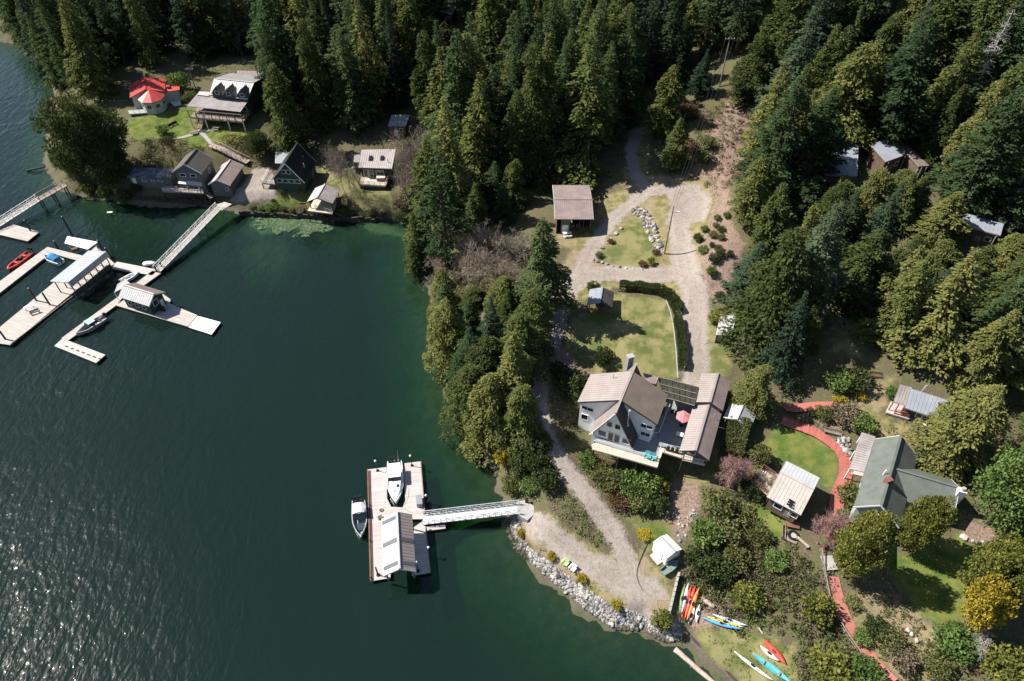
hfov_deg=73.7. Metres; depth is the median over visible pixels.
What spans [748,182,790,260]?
cedar tree
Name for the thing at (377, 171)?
window
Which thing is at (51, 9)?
hemlock tree
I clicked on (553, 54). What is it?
cedar tree
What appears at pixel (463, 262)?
bare alder
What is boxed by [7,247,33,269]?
boat
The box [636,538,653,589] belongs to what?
garden hose
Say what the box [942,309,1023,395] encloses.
cedar tree
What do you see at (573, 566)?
lounge chair
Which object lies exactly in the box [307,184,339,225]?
waterfront pavilion
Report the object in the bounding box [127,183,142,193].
shrub
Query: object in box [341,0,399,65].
hemlock tree
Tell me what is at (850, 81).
cypress tree
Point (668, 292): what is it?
clipped hedge
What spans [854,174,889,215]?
cypress tree
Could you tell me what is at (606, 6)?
hemlock tree
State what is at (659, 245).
rock border
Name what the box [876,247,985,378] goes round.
cedar tree
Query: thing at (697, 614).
kayak
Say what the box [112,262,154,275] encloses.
link dock
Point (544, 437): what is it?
shrub
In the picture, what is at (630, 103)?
hemlock tree
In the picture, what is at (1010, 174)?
hemlock tree
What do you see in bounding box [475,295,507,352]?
spruce tree
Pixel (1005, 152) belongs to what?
hemlock tree
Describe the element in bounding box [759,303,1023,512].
undergrowth
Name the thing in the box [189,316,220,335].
white float
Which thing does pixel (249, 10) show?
spruce tree
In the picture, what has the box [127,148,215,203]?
shore house
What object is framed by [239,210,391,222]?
sea wall
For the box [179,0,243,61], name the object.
cedar tree
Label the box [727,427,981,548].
garden edge plants
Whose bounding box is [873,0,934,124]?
spruce tree
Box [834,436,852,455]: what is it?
garden rocks
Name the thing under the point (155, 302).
window
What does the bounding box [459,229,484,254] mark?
bare alder
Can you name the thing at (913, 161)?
hillside cabin
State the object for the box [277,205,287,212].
shrub
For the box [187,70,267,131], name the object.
lodge
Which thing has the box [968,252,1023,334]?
cedar tree
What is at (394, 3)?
hemlock tree
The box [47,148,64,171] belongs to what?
evergreen tree
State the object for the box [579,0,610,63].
cedar tree
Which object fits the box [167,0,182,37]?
hemlock tree
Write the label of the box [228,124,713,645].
gravel drive
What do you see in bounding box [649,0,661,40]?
cedar tree
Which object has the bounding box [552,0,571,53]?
cedar tree
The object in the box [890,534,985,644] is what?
garden boulders
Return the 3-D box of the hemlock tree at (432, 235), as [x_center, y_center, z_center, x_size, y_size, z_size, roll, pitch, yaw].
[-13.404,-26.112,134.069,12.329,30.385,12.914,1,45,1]
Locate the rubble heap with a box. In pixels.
[675,508,695,542]
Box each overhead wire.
[673,45,723,199]
[674,43,728,204]
[676,41,733,206]
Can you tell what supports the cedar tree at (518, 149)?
on the ground at (838, 346)
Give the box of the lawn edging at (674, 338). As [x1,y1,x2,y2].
[666,300,677,377]
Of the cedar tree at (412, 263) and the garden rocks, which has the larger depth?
the cedar tree at (412, 263)
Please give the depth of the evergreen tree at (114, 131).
160.34 m
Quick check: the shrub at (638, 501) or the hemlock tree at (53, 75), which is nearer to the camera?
the shrub at (638, 501)
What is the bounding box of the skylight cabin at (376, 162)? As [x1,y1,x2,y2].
[352,149,395,189]
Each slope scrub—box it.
[678,538,852,680]
[688,544,862,680]
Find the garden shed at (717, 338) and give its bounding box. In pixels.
[714,316,734,342]
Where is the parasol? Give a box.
[676,410,690,426]
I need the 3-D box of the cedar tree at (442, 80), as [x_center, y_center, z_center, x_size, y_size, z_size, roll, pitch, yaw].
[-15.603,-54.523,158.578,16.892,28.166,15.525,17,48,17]
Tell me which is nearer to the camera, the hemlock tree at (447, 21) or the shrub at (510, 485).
the shrub at (510, 485)
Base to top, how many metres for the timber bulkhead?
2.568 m
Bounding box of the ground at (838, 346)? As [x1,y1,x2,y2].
[0,0,1023,680]
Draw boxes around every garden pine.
[832,508,898,580]
[895,494,958,552]
[956,530,1023,611]
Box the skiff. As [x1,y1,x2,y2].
[118,271,138,281]
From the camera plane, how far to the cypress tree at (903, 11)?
144.58 m
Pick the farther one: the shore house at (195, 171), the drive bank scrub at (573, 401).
the shore house at (195, 171)
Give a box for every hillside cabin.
[822,143,857,190]
[865,139,905,173]
[899,145,928,179]
[960,213,1003,249]
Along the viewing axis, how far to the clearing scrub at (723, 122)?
151.32 m
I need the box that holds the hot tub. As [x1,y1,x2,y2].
[376,174,385,180]
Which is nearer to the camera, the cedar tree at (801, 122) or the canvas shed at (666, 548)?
the canvas shed at (666, 548)
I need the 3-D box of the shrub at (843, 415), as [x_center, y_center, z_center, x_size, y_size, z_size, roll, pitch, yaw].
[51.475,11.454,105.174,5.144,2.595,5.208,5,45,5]
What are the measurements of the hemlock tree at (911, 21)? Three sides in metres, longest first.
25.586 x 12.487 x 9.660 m
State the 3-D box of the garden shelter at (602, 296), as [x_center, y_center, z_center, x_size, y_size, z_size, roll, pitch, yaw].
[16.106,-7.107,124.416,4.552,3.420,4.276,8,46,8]
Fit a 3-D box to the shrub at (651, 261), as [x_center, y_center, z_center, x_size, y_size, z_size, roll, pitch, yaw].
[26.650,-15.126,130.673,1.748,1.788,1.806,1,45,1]
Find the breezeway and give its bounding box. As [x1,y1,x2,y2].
[643,373,698,414]
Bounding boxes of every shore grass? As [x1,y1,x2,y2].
[703,626,794,680]
[712,628,802,679]
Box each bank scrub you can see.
[123,136,273,167]
[130,134,271,167]
[139,132,264,166]
[486,389,580,501]
[502,389,582,495]
[546,487,605,547]
[550,485,611,545]
[550,492,600,539]
[583,448,669,518]
[586,449,670,510]
[598,455,642,508]
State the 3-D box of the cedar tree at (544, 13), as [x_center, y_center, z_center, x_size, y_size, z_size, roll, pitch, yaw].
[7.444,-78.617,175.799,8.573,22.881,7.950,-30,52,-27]
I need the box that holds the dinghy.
[142,261,156,265]
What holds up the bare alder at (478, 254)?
on the ground at (838, 346)
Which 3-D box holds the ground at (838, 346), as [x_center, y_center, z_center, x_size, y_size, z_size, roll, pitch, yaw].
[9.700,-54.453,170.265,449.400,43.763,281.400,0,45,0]
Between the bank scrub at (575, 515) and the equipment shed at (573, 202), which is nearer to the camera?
the bank scrub at (575, 515)
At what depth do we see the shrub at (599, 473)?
104.29 m
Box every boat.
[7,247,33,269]
[44,253,64,265]
[76,312,107,335]
[351,494,366,538]
[386,452,403,504]
[660,560,678,575]
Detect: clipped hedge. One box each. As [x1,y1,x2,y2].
[618,279,683,315]
[672,314,687,369]
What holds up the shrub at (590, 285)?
on the ground at (838, 346)
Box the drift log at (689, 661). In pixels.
[673,647,713,680]
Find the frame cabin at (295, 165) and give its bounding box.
[261,142,316,192]
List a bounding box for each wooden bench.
[781,525,785,538]
[824,427,842,436]
[869,371,882,377]
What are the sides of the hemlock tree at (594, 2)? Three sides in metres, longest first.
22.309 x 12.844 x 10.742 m
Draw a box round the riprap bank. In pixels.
[506,514,682,643]
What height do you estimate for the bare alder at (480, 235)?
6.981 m
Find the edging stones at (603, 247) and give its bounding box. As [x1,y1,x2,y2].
[593,227,642,269]
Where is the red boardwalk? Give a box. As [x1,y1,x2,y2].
[828,576,896,680]
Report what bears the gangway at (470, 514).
on the landing pad
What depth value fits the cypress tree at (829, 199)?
120.96 m
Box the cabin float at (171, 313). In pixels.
[116,294,196,327]
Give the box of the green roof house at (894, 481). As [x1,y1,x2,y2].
[844,432,966,561]
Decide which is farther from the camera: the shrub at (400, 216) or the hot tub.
the hot tub
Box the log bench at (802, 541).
[796,536,809,548]
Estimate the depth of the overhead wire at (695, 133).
138.13 m
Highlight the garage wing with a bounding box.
[677,373,729,478]
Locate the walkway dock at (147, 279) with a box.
[61,271,161,340]
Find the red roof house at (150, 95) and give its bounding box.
[128,76,181,114]
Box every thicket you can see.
[425,231,528,295]
[429,231,531,296]
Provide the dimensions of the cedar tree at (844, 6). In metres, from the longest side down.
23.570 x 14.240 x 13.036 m
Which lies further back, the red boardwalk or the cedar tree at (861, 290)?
the cedar tree at (861, 290)
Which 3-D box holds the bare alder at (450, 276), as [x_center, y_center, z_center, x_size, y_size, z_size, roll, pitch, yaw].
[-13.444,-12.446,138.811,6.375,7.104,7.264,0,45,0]
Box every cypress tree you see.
[422,297,469,388]
[426,267,460,319]
[437,363,487,457]
[457,285,486,312]
[458,335,509,392]
[459,372,517,467]
[491,384,546,457]
[495,158,532,211]
[496,312,555,391]
[507,42,570,193]
[513,286,556,359]
[718,227,819,369]
[723,364,776,428]
[783,304,824,358]
[802,181,855,235]
[812,40,885,156]
[824,174,856,208]
[847,54,887,135]
[847,167,894,233]
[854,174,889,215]
[857,13,904,79]
[877,0,940,45]
[886,169,917,192]
[905,383,1012,486]
[917,0,1012,130]
[921,238,963,292]
[941,57,1023,169]
[986,232,1023,273]
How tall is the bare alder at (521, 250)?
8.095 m
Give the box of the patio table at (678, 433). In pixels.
[676,431,683,437]
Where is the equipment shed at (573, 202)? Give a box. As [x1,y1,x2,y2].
[552,185,593,233]
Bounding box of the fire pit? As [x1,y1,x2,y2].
[788,530,798,540]
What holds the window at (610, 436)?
in the frame house at (625, 407)
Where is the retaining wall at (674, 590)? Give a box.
[668,572,679,613]
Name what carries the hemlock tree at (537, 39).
on the ground at (838, 346)
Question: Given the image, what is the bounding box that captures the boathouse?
[381,511,415,581]
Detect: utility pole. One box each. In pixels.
[185,67,196,91]
[664,205,679,253]
[719,37,734,86]
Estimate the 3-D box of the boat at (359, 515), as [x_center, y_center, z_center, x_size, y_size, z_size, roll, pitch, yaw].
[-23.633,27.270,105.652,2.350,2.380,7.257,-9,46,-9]
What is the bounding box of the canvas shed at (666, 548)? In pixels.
[649,534,681,565]
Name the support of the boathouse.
on the floating dock at (377, 489)
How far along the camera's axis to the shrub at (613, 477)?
103.32 m
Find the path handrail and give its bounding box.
[819,548,862,653]
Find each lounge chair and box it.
[561,557,569,566]
[568,562,577,572]
[644,450,650,459]
[650,452,656,459]
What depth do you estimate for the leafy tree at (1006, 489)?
86.55 m
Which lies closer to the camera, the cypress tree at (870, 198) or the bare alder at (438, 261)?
the cypress tree at (870, 198)
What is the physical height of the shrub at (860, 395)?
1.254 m
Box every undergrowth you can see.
[58,64,398,175]
[60,62,408,182]
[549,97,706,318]
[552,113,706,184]
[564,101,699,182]
[739,133,1007,264]
[745,158,996,309]
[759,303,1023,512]
[764,312,1023,497]
[770,317,1022,495]
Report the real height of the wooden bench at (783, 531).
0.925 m
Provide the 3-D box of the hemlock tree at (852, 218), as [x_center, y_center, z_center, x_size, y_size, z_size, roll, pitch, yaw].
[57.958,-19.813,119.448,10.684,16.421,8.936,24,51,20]
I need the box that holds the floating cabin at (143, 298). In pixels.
[114,279,166,314]
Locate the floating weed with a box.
[251,217,333,236]
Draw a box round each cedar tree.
[15,0,45,47]
[57,0,120,102]
[58,3,113,69]
[70,0,115,47]
[122,0,163,67]
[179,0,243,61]
[205,0,239,43]
[233,0,253,49]
[254,0,299,85]
[261,63,315,157]
[275,0,315,42]
[282,0,329,94]
[295,19,341,134]
[304,0,335,49]
[329,0,345,16]
[349,0,390,127]
[358,0,389,36]
[393,0,426,86]
[402,135,460,255]
[403,212,437,281]
[409,30,447,131]
[411,46,466,164]
[422,16,445,77]
[427,95,487,233]
[439,21,457,57]
[444,31,499,163]
[453,182,497,239]
[458,72,510,203]
[472,0,507,44]
[473,0,513,100]
[483,275,522,316]
[488,330,538,419]
[493,90,535,189]
[494,45,523,126]
[496,289,520,330]
[507,66,543,169]
[523,0,546,46]
[523,33,572,155]
[539,0,550,31]
[542,32,617,192]
[547,0,573,29]
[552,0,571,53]
[559,29,578,97]
[575,0,601,58]
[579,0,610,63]
[602,2,652,108]
[605,0,635,84]
[638,65,686,137]
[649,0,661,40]
[658,118,690,172]
[684,0,722,44]
[726,31,774,106]
[726,154,773,228]
[735,60,790,172]
[744,0,830,80]
[746,0,769,35]
[747,63,816,189]
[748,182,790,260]
[749,0,778,31]
[752,0,784,46]
[788,203,822,248]
[792,88,818,161]
[801,25,859,129]
[809,23,844,99]
[812,0,858,42]
[822,228,894,321]
[847,252,936,355]
[852,245,927,326]
[866,171,918,233]
[876,235,925,302]
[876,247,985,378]
[884,0,991,118]
[890,176,933,234]
[900,26,984,156]
[904,191,974,254]
[918,83,969,170]
[933,0,989,73]
[935,77,1007,190]
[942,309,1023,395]
[949,244,999,292]
[951,0,1023,117]
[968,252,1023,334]
[997,335,1023,391]
[1018,412,1023,434]
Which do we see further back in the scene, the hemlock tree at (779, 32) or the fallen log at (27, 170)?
the fallen log at (27, 170)
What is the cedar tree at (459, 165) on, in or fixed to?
on the ground at (838, 346)
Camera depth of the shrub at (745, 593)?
92.24 m
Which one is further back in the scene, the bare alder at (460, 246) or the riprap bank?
the bare alder at (460, 246)
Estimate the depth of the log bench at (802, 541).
95.92 m
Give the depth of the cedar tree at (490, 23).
165.32 m
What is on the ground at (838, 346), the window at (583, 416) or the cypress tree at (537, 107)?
the cypress tree at (537, 107)
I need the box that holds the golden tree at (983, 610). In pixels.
[958,570,1022,632]
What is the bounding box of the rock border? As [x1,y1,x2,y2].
[631,206,663,254]
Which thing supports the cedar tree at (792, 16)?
on the ground at (838, 346)
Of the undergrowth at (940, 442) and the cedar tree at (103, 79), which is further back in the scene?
the cedar tree at (103, 79)
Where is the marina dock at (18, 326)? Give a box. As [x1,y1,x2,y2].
[0,247,114,345]
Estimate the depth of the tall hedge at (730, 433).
104.42 m
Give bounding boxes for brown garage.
[208,159,243,195]
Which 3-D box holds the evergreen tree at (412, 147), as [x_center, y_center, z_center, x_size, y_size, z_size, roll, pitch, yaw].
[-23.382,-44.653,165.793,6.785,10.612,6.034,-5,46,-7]
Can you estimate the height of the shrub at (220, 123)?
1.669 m
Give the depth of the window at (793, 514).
96.33 m
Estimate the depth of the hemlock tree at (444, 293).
127.38 m
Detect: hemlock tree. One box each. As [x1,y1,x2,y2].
[0,0,20,37]
[0,0,29,50]
[0,2,27,33]
[25,12,69,90]
[31,0,75,75]
[35,0,90,88]
[39,0,68,56]
[62,0,118,72]
[89,0,136,64]
[90,0,129,51]
[132,0,179,50]
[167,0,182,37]
[184,1,205,45]
[230,0,248,32]
[245,0,285,52]
[253,0,312,104]
[258,22,303,126]
[295,0,330,51]
[303,0,334,21]
[303,0,338,89]
[317,0,338,72]
[323,24,362,115]
[329,29,383,132]
[339,0,360,65]
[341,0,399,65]
[344,0,384,98]
[368,0,415,96]
[378,0,401,67]
[388,0,418,48]
[400,0,442,27]
[416,137,476,270]
[418,122,465,210]
[423,20,449,95]
[424,0,448,20]
[424,28,497,157]
[430,283,463,330]
[438,17,453,33]
[445,326,478,379]
[455,0,480,29]
[457,297,483,339]
[463,12,497,91]
[473,64,510,159]
[479,161,501,210]
[489,182,516,223]
[490,10,528,103]
[492,0,534,37]
[495,23,528,149]
[504,0,543,69]
[512,217,577,315]
[516,0,536,38]
[523,0,566,94]
[528,23,548,69]
[533,0,550,23]
[540,47,585,165]
[556,0,601,59]
[556,28,586,113]
[565,38,621,155]
[570,0,600,28]
[576,9,623,118]
[592,41,625,141]
[595,0,616,43]
[610,4,648,130]
[623,0,657,42]
[646,0,694,75]
[658,14,693,88]
[681,0,727,62]
[691,0,729,51]
[721,0,765,55]
[730,75,811,197]
[766,8,797,51]
[782,86,851,202]
[787,175,830,223]
[807,188,863,268]
[832,5,864,68]
[833,0,898,61]
[840,17,940,150]
[889,0,948,53]
[924,83,1023,217]
[953,0,1023,128]
[958,274,1023,366]
[977,145,1023,215]
[1011,146,1023,184]
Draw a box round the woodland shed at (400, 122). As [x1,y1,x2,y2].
[388,115,409,136]
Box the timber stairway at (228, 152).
[207,140,249,164]
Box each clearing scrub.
[689,97,751,195]
[691,90,756,188]
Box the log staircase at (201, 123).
[194,109,206,129]
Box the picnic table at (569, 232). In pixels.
[562,231,571,237]
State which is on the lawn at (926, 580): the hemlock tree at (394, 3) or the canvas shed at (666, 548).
the canvas shed at (666, 548)
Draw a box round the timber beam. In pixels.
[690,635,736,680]
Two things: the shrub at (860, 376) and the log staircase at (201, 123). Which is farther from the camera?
the log staircase at (201, 123)
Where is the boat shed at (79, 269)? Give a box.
[50,250,111,296]
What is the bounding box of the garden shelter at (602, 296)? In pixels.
[587,287,613,314]
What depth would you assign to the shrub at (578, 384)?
112.12 m
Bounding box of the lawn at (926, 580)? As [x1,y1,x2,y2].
[124,102,974,680]
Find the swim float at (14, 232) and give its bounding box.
[0,223,39,242]
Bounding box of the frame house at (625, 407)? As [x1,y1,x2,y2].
[577,353,667,457]
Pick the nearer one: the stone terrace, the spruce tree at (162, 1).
the stone terrace
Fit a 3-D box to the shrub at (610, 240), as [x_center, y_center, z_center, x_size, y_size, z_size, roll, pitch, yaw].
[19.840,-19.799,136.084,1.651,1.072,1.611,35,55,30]
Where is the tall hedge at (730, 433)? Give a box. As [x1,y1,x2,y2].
[717,416,751,460]
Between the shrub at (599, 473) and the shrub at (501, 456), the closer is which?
the shrub at (599, 473)
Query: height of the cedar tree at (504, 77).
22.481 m
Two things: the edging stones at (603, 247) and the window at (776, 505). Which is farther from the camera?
the edging stones at (603, 247)
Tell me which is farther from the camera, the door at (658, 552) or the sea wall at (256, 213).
the sea wall at (256, 213)
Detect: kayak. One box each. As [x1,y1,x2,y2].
[679,584,684,612]
[681,583,688,612]
[681,585,691,617]
[684,585,695,619]
[687,588,698,619]
[688,608,694,622]
[695,604,699,621]
[702,617,742,629]
[707,616,743,627]
[713,614,747,625]
[734,651,772,680]
[760,646,778,660]
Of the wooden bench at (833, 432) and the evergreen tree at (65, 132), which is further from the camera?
the evergreen tree at (65, 132)
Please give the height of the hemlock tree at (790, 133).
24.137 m
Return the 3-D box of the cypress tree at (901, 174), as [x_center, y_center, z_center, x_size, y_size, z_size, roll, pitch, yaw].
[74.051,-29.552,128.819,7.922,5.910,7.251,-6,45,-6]
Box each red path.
[781,416,852,540]
[783,401,846,411]
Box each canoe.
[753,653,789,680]
[763,639,785,663]
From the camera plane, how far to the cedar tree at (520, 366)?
106.37 m
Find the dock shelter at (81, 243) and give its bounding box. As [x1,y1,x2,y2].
[65,236,98,252]
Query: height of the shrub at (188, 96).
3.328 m
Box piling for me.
[61,216,71,233]
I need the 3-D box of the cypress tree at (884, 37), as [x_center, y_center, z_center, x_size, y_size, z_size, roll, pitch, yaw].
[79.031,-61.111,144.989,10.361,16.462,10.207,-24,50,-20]
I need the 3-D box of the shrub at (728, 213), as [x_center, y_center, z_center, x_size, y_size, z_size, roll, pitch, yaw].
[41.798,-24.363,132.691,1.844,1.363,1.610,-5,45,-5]
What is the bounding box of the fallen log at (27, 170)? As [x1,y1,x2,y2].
[26,166,45,171]
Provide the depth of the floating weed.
161.50 m
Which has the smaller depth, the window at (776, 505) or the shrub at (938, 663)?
the shrub at (938, 663)
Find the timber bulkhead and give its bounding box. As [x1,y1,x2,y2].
[132,196,212,204]
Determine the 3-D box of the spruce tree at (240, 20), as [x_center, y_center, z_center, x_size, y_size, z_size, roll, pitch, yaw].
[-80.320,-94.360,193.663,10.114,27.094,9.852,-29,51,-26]
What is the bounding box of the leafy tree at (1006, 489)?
[969,436,1023,536]
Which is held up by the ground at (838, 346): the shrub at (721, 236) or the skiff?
the shrub at (721, 236)
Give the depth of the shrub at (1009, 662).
81.81 m
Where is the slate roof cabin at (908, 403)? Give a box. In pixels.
[885,384,950,425]
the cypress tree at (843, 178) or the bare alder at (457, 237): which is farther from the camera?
the bare alder at (457, 237)
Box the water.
[0,41,713,680]
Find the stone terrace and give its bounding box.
[784,535,798,544]
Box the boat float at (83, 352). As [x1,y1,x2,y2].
[55,339,105,363]
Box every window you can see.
[152,298,158,306]
[363,169,368,176]
[368,170,373,176]
[375,170,383,174]
[581,405,593,411]
[581,413,587,420]
[598,429,606,436]
[606,421,612,427]
[607,431,613,440]
[613,434,620,442]
[614,423,620,429]
[621,437,630,444]
[640,423,652,429]
[640,431,649,437]
[773,502,782,510]
[787,510,797,518]
[983,236,991,242]
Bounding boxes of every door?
[215,187,226,194]
[562,225,568,231]
[656,548,662,559]
[783,508,792,517]
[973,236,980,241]
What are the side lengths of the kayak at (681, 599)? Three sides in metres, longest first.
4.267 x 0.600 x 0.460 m
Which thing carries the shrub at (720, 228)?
on the ground at (838, 346)
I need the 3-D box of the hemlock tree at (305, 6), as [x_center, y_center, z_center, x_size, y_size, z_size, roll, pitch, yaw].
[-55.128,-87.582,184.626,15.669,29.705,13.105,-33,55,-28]
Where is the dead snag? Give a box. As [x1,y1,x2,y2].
[953,10,1017,128]
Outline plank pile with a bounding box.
[700,597,714,608]
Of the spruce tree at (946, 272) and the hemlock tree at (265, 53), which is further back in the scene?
the hemlock tree at (265, 53)
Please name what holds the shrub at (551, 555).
on the ground at (838, 346)
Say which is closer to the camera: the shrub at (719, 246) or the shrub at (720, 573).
the shrub at (720, 573)
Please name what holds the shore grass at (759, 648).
on the lawn at (926, 580)
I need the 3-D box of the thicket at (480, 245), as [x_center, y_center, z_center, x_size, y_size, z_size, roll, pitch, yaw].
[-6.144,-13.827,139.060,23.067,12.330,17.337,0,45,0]
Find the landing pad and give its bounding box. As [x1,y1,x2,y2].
[516,498,533,522]
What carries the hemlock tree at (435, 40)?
on the ground at (838, 346)
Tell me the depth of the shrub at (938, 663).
83.52 m
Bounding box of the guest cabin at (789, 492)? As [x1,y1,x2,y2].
[750,461,819,522]
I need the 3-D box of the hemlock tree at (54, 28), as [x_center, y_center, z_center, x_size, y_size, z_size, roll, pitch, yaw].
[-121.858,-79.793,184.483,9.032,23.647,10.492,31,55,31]
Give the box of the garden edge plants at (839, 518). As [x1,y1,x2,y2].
[740,421,977,548]
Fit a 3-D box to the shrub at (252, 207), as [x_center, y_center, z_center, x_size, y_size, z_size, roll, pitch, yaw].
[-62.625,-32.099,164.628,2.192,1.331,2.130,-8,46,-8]
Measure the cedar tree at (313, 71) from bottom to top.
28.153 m
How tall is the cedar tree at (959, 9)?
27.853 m
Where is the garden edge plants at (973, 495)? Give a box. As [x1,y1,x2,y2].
[751,420,975,551]
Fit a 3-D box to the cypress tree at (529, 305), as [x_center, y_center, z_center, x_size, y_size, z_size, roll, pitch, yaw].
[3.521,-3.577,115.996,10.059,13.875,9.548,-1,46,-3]
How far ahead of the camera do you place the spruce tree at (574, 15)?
174.83 m
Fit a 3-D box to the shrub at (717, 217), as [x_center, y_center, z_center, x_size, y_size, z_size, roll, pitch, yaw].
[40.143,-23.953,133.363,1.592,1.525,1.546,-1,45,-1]
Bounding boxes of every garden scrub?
[790,401,1020,680]
[794,412,1023,680]
[813,413,1022,680]
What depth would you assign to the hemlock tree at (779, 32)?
158.04 m
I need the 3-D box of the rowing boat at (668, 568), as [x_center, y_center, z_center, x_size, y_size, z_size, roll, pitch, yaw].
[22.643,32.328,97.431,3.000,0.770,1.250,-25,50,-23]
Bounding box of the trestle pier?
[0,179,71,226]
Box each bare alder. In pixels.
[421,271,441,291]
[422,247,446,273]
[433,264,459,280]
[447,227,466,257]
[447,232,474,268]
[449,248,475,284]
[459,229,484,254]
[459,257,486,284]
[465,238,489,275]
[466,218,491,251]
[476,251,506,280]
[478,221,503,252]
[490,249,521,275]
[496,257,523,285]
[500,235,529,266]
[506,228,531,258]
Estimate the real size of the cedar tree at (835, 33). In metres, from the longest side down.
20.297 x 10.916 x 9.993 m
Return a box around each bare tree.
[319,141,363,197]
[345,167,372,211]
[381,124,431,193]
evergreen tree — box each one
[29,89,112,185]
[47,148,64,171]
[54,149,87,183]
[75,102,129,169]
[81,135,134,190]
[241,129,270,157]
[393,154,411,183]
[402,136,421,168]
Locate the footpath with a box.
[176,125,584,378]
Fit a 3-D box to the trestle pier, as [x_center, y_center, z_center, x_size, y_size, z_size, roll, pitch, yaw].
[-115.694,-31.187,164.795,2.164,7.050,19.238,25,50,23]
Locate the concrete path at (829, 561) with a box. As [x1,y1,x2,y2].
[820,555,837,570]
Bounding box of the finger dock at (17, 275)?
[0,247,81,294]
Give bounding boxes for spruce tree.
[14,0,60,75]
[15,0,61,88]
[43,0,64,44]
[75,0,121,63]
[109,0,147,48]
[141,0,173,33]
[151,0,174,23]
[162,0,181,30]
[170,0,215,59]
[220,0,252,55]
[240,0,255,42]
[252,0,297,93]
[330,0,353,50]
[381,12,413,110]
[440,0,474,17]
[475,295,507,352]
[492,0,527,19]
[564,0,584,47]
[598,0,634,44]
[633,0,658,64]
[635,0,665,85]
[645,0,694,64]
[662,0,690,38]
[685,49,716,97]
[710,240,768,310]
[716,0,750,36]
[718,0,756,45]
[748,6,821,127]
[754,290,809,388]
[755,201,853,327]
[760,0,831,93]
[806,0,842,61]
[848,180,905,272]
[865,0,908,46]
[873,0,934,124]
[923,246,981,319]
[985,171,1023,235]
[992,36,1022,95]
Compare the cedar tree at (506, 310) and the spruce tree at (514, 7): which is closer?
the cedar tree at (506, 310)
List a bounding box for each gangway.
[152,202,231,271]
[422,500,519,524]
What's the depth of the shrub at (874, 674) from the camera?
83.23 m
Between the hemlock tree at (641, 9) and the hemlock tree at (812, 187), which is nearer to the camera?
the hemlock tree at (812, 187)
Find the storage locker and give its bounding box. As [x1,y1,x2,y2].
[415,494,422,506]
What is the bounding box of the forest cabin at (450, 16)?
[438,4,456,25]
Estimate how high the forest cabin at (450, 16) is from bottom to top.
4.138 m
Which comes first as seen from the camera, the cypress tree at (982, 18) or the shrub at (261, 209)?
the cypress tree at (982, 18)
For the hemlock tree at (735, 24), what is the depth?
160.26 m
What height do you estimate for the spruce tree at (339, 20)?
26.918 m
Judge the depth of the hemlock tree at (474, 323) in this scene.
123.17 m
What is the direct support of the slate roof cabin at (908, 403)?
on the ground at (838, 346)
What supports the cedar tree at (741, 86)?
on the ground at (838, 346)
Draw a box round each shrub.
[74,180,96,196]
[96,185,112,198]
[114,189,131,203]
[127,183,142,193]
[155,124,169,135]
[160,135,171,142]
[161,167,173,187]
[165,71,192,92]
[180,90,197,102]
[198,193,209,199]
[216,121,224,125]
[248,204,255,210]
[257,205,265,211]
[265,202,278,212]
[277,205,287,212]
[287,206,296,212]
[296,206,306,212]
[334,207,348,216]
[337,194,352,206]
[347,210,355,215]
[364,209,377,217]
[377,212,385,216]
[392,192,413,211]
[394,211,408,222]
[398,178,417,195]
[493,446,515,466]
[500,474,521,496]
[507,449,530,477]
[516,528,525,537]
[518,474,538,495]
[522,445,553,471]
[528,431,554,453]
[530,464,559,492]
[546,550,556,560]
[548,360,567,377]
[554,367,579,392]
[564,369,589,397]
[576,449,596,470]
[576,572,587,584]
[584,462,609,484]
[586,280,600,290]
[590,345,615,366]
[595,251,603,258]
[602,468,629,493]
[605,489,629,510]
[607,238,615,243]
[610,599,622,611]
[616,467,648,499]
[622,488,652,513]
[631,470,663,499]
[636,527,651,540]
[638,259,647,266]
[641,491,669,516]
[647,257,654,265]
[647,472,671,494]
[649,608,673,632]
[651,248,659,254]
[678,103,700,119]
[683,542,721,580]
[684,137,698,152]
[689,513,725,549]
[692,148,712,165]
[693,232,703,242]
[697,244,708,253]
[699,134,719,148]
[700,225,708,232]
[701,486,738,523]
[701,553,737,587]
[706,265,717,275]
[707,308,727,323]
[708,252,719,262]
[709,230,717,238]
[710,512,751,551]
[713,214,721,220]
[713,244,723,249]
[713,291,725,300]
[715,248,726,257]
[715,454,753,489]
[717,225,726,231]
[717,233,725,240]
[718,543,754,576]
[723,211,731,218]
[727,249,733,256]
[732,579,766,614]
[733,502,759,525]
[737,471,767,501]
[745,522,776,550]
[746,442,773,467]
[750,471,777,495]
[764,545,790,572]
[799,590,838,628]
[804,642,863,680]
[805,406,818,417]
[809,508,854,553]
[815,404,834,422]
[822,366,856,395]
[828,401,863,428]
[831,392,849,405]
[835,480,859,508]
[836,508,848,523]
[842,593,864,610]
[844,366,874,392]
[849,650,888,680]
[851,411,879,433]
[851,625,873,647]
[855,391,866,400]
[863,612,891,642]
[875,625,908,654]
[882,384,897,399]
[885,643,921,676]
[919,644,959,680]
[929,618,984,668]
[964,629,992,660]
[973,541,983,551]
[975,639,1023,680]
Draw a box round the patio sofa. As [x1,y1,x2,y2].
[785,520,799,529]
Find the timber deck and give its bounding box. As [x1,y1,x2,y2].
[591,399,692,475]
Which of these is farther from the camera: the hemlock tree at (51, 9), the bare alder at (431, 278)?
the hemlock tree at (51, 9)
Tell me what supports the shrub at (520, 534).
on the ground at (838, 346)
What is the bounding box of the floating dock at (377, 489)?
[367,461,445,581]

